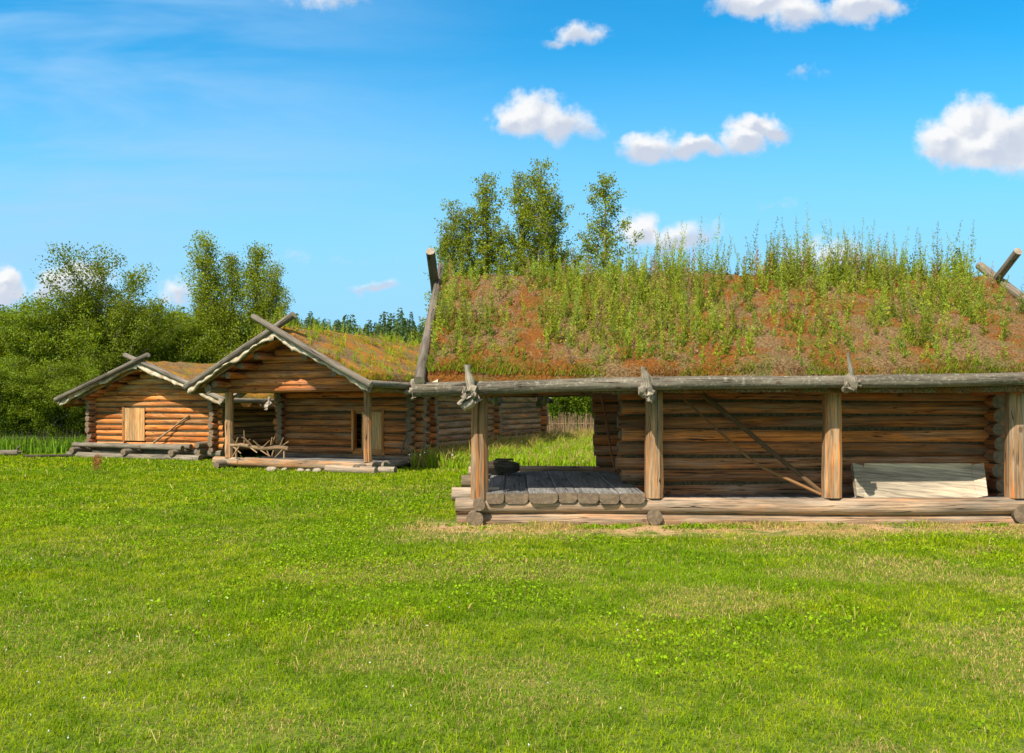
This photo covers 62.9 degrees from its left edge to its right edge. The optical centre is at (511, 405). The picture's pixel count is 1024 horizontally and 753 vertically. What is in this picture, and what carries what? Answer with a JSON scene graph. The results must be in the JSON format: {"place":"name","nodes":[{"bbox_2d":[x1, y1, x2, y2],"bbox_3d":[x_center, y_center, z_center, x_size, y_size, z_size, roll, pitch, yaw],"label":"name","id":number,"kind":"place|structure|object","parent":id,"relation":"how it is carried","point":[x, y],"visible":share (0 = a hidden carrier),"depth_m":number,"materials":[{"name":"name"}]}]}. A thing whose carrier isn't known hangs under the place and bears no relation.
{"place":"outdoors","nodes":[
{"label":"outdoors","id":0,"kind":"place"},
{"bbox_2d":[0,421,1023,752],"bbox_3d":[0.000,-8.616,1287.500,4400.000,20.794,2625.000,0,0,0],"label":"ground","id":1,"kind":"structure","parent":0,"point":[650,531],"depth_m":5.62,"materials":[{"name":"green plant"}]},
{"bbox_2d":[0,445,22,455],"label":"fallen log","id":2,"kind":"object","parent":1,"relation":"on","point":[11,452],"visible":0.98,"depth_m":28.98,"materials":[{"name":"grey wood"}]},
{"bbox_2d":[0,303,27,428],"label":"alder tree","id":3,"kind":"object","parent":1,"relation":"on","point":[2,349],"visible":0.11,"depth_m":36.94,"materials":[{"name":"green plant"}]},
{"bbox_2d":[0,306,36,359],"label":"alder tree","id":4,"kind":"object","parent":1,"relation":"on","point":[15,320],"visible":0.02,"depth_m":38.84,"materials":[{"name":"green plant"}]},
{"bbox_2d":[0,351,57,437],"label":"alder tree","id":5,"kind":"object","parent":1,"relation":"on","point":[9,423],"visible":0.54,"depth_m":32.55,"materials":[{"name":"green plant"}]},
{"bbox_2d":[7,295,68,351],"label":"alder tree","id":6,"kind":"object","parent":1,"relation":"on","point":[26,312],"visible":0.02,"depth_m":41.36,"materials":[{"name":"green plant"}]},
{"bbox_2d":[0,358,85,440],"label":"alder tree","id":7,"kind":"object","parent":1,"relation":"on","point":[40,404],"visible":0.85,"depth_m":32.31,"materials":[{"name":"green plant"}]},
{"bbox_2d":[0,429,86,453],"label":"undergrowth","id":8,"kind":"object","parent":1,"relation":"on","point":[65,446],"visible":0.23,"depth_m":30.39,"materials":[{"name":"green plant"}]},
{"bbox_2d":[0,428,86,450],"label":"stick fence","id":9,"kind":"object","parent":1,"relation":"on","point":[43,436],"visible":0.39,"depth_m":31.10,"materials":[{"name":"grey wood"}]},
{"bbox_2d":[23,454,74,456],"bbox_3d":[-15.514,1.698,28.103,1.654,0.103,0.101,0,0,-7],"label":"lying log","id":10,"kind":"object","parent":1,"relation":"on","point":[55,455],"visible":0.83,"depth_m":28.09,"materials":[{"name":"grey wood"}]},
{"bbox_2d":[0,288,137,430],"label":"alder tree","id":11,"kind":"object","parent":1,"relation":"on","point":[27,341],"visible":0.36,"depth_m":35.06,"materials":[{"name":"green plant"}]},
{"bbox_2d":[32,339,126,436],"bbox_3d":[-17.748,-0.469,34.651,3.753,4.534,4.306,0,0,-15],"label":"alder tree","id":12,"kind":"object","parent":1,"relation":"on","point":[89,366],"visible":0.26,"depth_m":34.18,"materials":[{"name":"green plant"}]},
{"bbox_2d":[91,454,102,473],"bbox_3d":[-10.512,1.485,21.194,0.242,0.563,0.584,0,0,-21],"label":"dock weed","id":13,"kind":"object","parent":1,"relation":"on","point":[98,462],"visible":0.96,"depth_m":21.18,"materials":[{"name":"brown plant"}]},
{"bbox_2d":[1,241,201,374],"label":"willow tree","id":14,"kind":"object","parent":1,"relation":"on","point":[119,316],"visible":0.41,"depth_m":36.37,"materials":[{"name":"green plant"}]},
{"bbox_2d":[98,301,222,370],"bbox_3d":[-17.249,-1.608,40.390,6.334,6.789,5.521,0,0,-40],"label":"alder tree","id":15,"kind":"object","parent":1,"relation":"on","point":[184,357],"visible":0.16,"depth_m":39.77,"materials":[{"name":"green plant"}]},
{"bbox_2d":[54,353,276,460],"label":"log house","id":16,"kind":"structure","parent":1,"relation":"on","point":[136,407],"depth_m":27.83,"materials":[{"name":"brown wood"}]},
{"bbox_2d":[153,415,189,443],"bbox_3d":[-11.166,0.789,27.453,1.392,0.965,0.086,0,0,15],"label":"leaning stick","id":17,"kind":"object","parent":16,"relation":"on","point":[164,434],"visible":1,"depth_m":27.47,"materials":[{"name":"beige wood"}]},
{"bbox_2d":[145,360,272,398],"bbox_3d":[-9.741,-0.874,31.116,5.574,1.499,8.949,0,0,22],"label":"roof moss","id":18,"kind":"object","parent":16,"relation":"on","point":[221,393],"visible":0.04,"depth_m":27.82,"materials":[{"name":"green plant"}]},
{"bbox_2d":[152,302,224,362],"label":"alder tree","id":19,"kind":"object","parent":1,"relation":"on","point":[185,333],"visible":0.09,"depth_m":41.16,"materials":[{"name":"green plant"}]},
{"bbox_2d":[188,292,206,327],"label":"aspen tree","id":20,"kind":"object","parent":1,"relation":"on","point":[195,307],"visible":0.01,"depth_m":43.07,"materials":[{"name":"green plant"}]},
{"bbox_2d":[175,229,229,363],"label":"aspen tree","id":21,"kind":"object","parent":1,"relation":"on","point":[205,283],"visible":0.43,"depth_m":41.59,"materials":[{"name":"green plant"}]},
{"bbox_2d":[174,309,251,362],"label":"alder tree","id":22,"kind":"object","parent":1,"relation":"on","point":[244,338],"visible":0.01,"depth_m":41.90,"materials":[{"name":"green plant"}]},
{"bbox_2d":[0,304,425,343],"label":"forest","id":23,"kind":"object","parent":1,"relation":"on","point":[402,327],"visible":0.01,"depth_m":123.17,"materials":[{"name":"green plant"}]},
{"bbox_2d":[196,251,250,363],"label":"aspen tree","id":24,"kind":"object","parent":1,"relation":"on","point":[228,320],"visible":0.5,"depth_m":41.49,"materials":[{"name":"green plant"}]},
{"bbox_2d":[221,240,288,353],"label":"aspen tree","id":25,"kind":"object","parent":1,"relation":"on","point":[251,271],"visible":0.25,"depth_m":41.59,"materials":[{"name":"green plant"}]},
{"bbox_2d":[213,313,324,351],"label":"alder tree","id":26,"kind":"object","parent":1,"relation":"on","point":[287,323],"depth_m":43.58,"materials":[{"name":"green plant"}]},
{"bbox_2d":[245,259,295,336],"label":"aspen tree","id":27,"kind":"object","parent":1,"relation":"on","point":[273,292],"visible":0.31,"depth_m":41.12,"materials":[{"name":"green plant"}]},
{"bbox_2d":[266,466,276,471],"bbox_3d":[-6.348,1.699,22.109,0.284,0.167,0.198,0,0,0],"label":"stone","id":28,"kind":"object","parent":1,"relation":"on","point":[270,468],"visible":0.74,"depth_m":22.04,"materials":[{"name":"beige stone"}]},
{"bbox_2d":[6,433,638,745],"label":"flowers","id":29,"kind":"object","parent":1,"relation":"on","point":[263,601],"visible":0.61,"depth_m":6.26,"materials":[{"name":"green plant"}]},
{"bbox_2d":[324,465,377,473],"bbox_3d":[-4.136,1.652,21.518,1.508,0.212,0.206,0,0,23],"label":"short log","id":30,"kind":"object","parent":1,"relation":"on","point":[347,468],"visible":0.8,"depth_m":21.43,"materials":[{"name":"beige wood"}]},
{"bbox_2d":[183,312,548,469],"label":"log house","id":31,"kind":"structure","parent":1,"relation":"on","point":[329,410],"depth_m":23.94,"materials":[{"name":"brown wood"}]},
{"bbox_2d":[230,431,288,458],"bbox_3d":[-7.006,1.084,23.082,1.751,0.774,0.351,0,0,7],"label":"spiked branch","id":32,"kind":"object","parent":31,"relation":"on","point":[249,445],"visible":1,"depth_m":23.07,"materials":[{"name":"brown wood"}]},
{"bbox_2d":[251,309,420,380],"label":"roof weeds","id":33,"kind":"object","parent":31,"relation":"on","point":[388,340],"visible":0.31,"depth_m":22.83,"materials":[{"name":"green plant"}]},
{"bbox_2d":[351,410,385,454],"bbox_3d":[-4.210,0.760,24.656,1.130,1.420,0.200,0,0,22],"label":"door","id":34,"kind":"structure","parent":31,"relation":"in","point":[378,433],"depth_m":24.49,"materials":[{"name":"beige wood"}]},
{"bbox_2d":[399,435,406,453],"bbox_3d":[-3.063,0.946,23.971,0.320,0.910,0.048,0,0,-10],"label":"leaning pole","id":35,"kind":"object","parent":31,"relation":"on","point":[403,444],"visible":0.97,"depth_m":23.94,"materials":[{"name":"brown wood"}]},
{"bbox_2d":[378,466,396,472],"bbox_3d":[-3.193,1.654,21.450,0.508,0.181,0.183,0,0,25],"label":"short log","id":36,"kind":"object","parent":1,"relation":"on","point":[381,469],"visible":0.76,"depth_m":21.37,"materials":[{"name":"beige wood"}]},
{"bbox_2d":[405,312,417,343],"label":"spruce tree","id":37,"kind":"object","parent":1,"relation":"on","point":[412,326],"visible":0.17,"depth_m":74.95,"materials":[{"name":"green plant"}]},
{"bbox_2d":[420,233,457,325],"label":"birch tree","id":38,"kind":"object","parent":1,"relation":"on","point":[439,261],"visible":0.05,"depth_m":50.86,"materials":[{"name":"green plant"}]},
{"bbox_2d":[406,196,486,340],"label":"birch tree","id":39,"kind":"object","parent":1,"relation":"on","point":[453,230],"visible":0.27,"depth_m":50.07,"materials":[{"name":"green plant"}]},
{"bbox_2d":[426,207,494,314],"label":"birch tree","id":40,"kind":"object","parent":1,"relation":"on","point":[469,239],"visible":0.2,"depth_m":50.36,"materials":[{"name":"green plant"}]},
{"bbox_2d":[456,171,518,276],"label":"birch tree","id":41,"kind":"object","parent":1,"relation":"on","point":[484,214],"visible":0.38,"depth_m":50.43,"materials":[{"name":"green plant"}]},
{"bbox_2d":[479,225,520,275],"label":"birch tree","id":42,"kind":"object","parent":1,"relation":"on","point":[501,238],"visible":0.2,"depth_m":50.27,"materials":[{"name":"green plant"}]},
{"bbox_2d":[406,425,595,469],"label":"meadow grass","id":43,"kind":"structure","parent":1,"relation":"on","point":[528,450],"depth_m":24.94,"materials":[{"name":"green plant"}]},
{"bbox_2d":[0,488,1023,746],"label":"clover","id":44,"kind":"object","parent":1,"relation":"on","point":[406,518],"visible":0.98,"depth_m":8.73,"materials":[{"name":"green plant"}]},
{"bbox_2d":[495,168,541,275],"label":"birch tree","id":45,"kind":"object","parent":1,"relation":"on","point":[519,191],"visible":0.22,"depth_m":50.56,"materials":[{"name":"green plant"}]},
{"bbox_2d":[506,156,578,275],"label":"birch tree","id":46,"kind":"object","parent":1,"relation":"on","point":[540,204],"visible":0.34,"depth_m":49.62,"materials":[{"name":"green plant"}]},
{"bbox_2d":[535,188,575,277],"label":"birch tree","id":47,"kind":"object","parent":1,"relation":"on","point":[558,217],"visible":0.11,"depth_m":50.98,"materials":[{"name":"green plant"}]},
{"bbox_2d":[547,396,591,431],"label":"shrub","id":48,"kind":"object","parent":1,"relation":"on","point":[554,409],"visible":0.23,"depth_m":44.36,"materials":[{"name":"green plant"}]},
{"bbox_2d":[547,412,593,434],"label":"stick fence","id":49,"kind":"object","parent":1,"relation":"on","point":[571,424],"visible":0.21,"depth_m":40.81,"materials":[{"name":"beige wood"}]},
{"bbox_2d":[561,245,587,275],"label":"birch tree","id":50,"kind":"object","parent":1,"relation":"on","point":[574,260],"visible":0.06,"depth_m":50.24,"materials":[{"name":"green plant"}]},
{"bbox_2d":[558,396,593,425],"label":"shrub","id":51,"kind":"object","parent":1,"relation":"on","point":[584,410],"visible":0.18,"depth_m":44.48,"materials":[{"name":"green plant"}]},
{"bbox_2d":[572,171,644,277],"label":"birch tree","id":52,"kind":"object","parent":1,"relation":"on","point":[602,231],"visible":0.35,"depth_m":49.71,"materials":[{"name":"green plant"}]},
{"bbox_2d":[414,522,1018,534],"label":"chips","id":53,"kind":"object","parent":1,"relation":"on","point":[721,528],"visible":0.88,"depth_m":11.91,"materials":[{"name":"brown plant"}]},
{"bbox_2d":[412,248,1023,525],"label":"log house","id":54,"kind":"structure","parent":1,"relation":"on","point":[678,459],"depth_m":12.83,"materials":[{"name":"brown wood"}]},
{"bbox_2d":[488,461,519,473],"bbox_3d":[-0.220,1.140,15.347,0.720,0.213,0.408,0,0,0],"label":"wooden trough","id":55,"kind":"object","parent":54,"relation":"on","point":[505,467],"visible":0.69,"depth_m":15.16,"materials":[{"name":"black wood"}]},
{"bbox_2d":[492,458,512,461],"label":"board scraps","id":56,"kind":"object","parent":55,"relation":"on","point":[502,459],"visible":1,"depth_m":15.29,"materials":[{"name":"grey wood"}]},
{"bbox_2d":[601,395,616,472],"bbox_3d":[1.923,0.554,16.651,0.061,1.521,0.949,0,0,-11],"label":"leaning pole","id":57,"kind":"object","parent":54,"relation":"on","point":[609,442],"visible":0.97,"depth_m":16.67,"materials":[{"name":"brown wood"}]},
{"bbox_2d":[424,203,1023,375],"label":"roof weeds","id":58,"kind":"object","parent":54,"relation":"on","point":[875,272],"visible":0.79,"depth_m":13.58,"materials":[{"name":"green plant"}]},
{"bbox_2d":[678,393,820,495],"bbox_3d":[3.708,0.597,13.149,2.171,1.580,0.113,0,0,18],"label":"leaning pole","id":59,"kind":"object","parent":54,"relation":"on","point":[757,463],"visible":0.94,"depth_m":13.13,"materials":[{"name":"brown wood"}]},
{"bbox_2d":[699,393,820,491],"bbox_3d":[3.926,0.577,13.210,1.902,1.615,0.209,0,0,19],"label":"leaning pole","id":60,"kind":"object","parent":54,"relation":"on","point":[721,409],"visible":0.88,"depth_m":13.26,"materials":[{"name":"brown wood"}]},
{"bbox_2d":[850,463,987,497],"bbox_3d":[6.343,1.173,13.014,2.138,0.534,0.443,0,0,0],"label":"wooden tray","id":61,"kind":"object","parent":54,"relation":"on","point":[918,480],"visible":0.95,"depth_m":13.03,"materials":[{"name":"beige wood"}]},
{"bbox_2d":[436,520,1017,530],"bbox_3d":[3.946,1.722,12.025,10.175,0.101,0.927,0,0,0],"label":"sill growth","id":62,"kind":"object","parent":1,"relation":"on","point":[682,525],"visible":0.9,"depth_m":12.07,"materials":[{"name":"green plant"}]},
{"bbox_2d":[949,247,967,276],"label":"spruce tree","id":63,"kind":"object","parent":1,"relation":"on","point":[957,257],"visible":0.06,"depth_m":61.95,"materials":[{"name":"green plant"}]},
{"bbox_2d":[0,0,1023,331],"label":"sky","id":64,"kind":"structure","parent":0,"point":[332,135],"materials":[{"name":"blue"}]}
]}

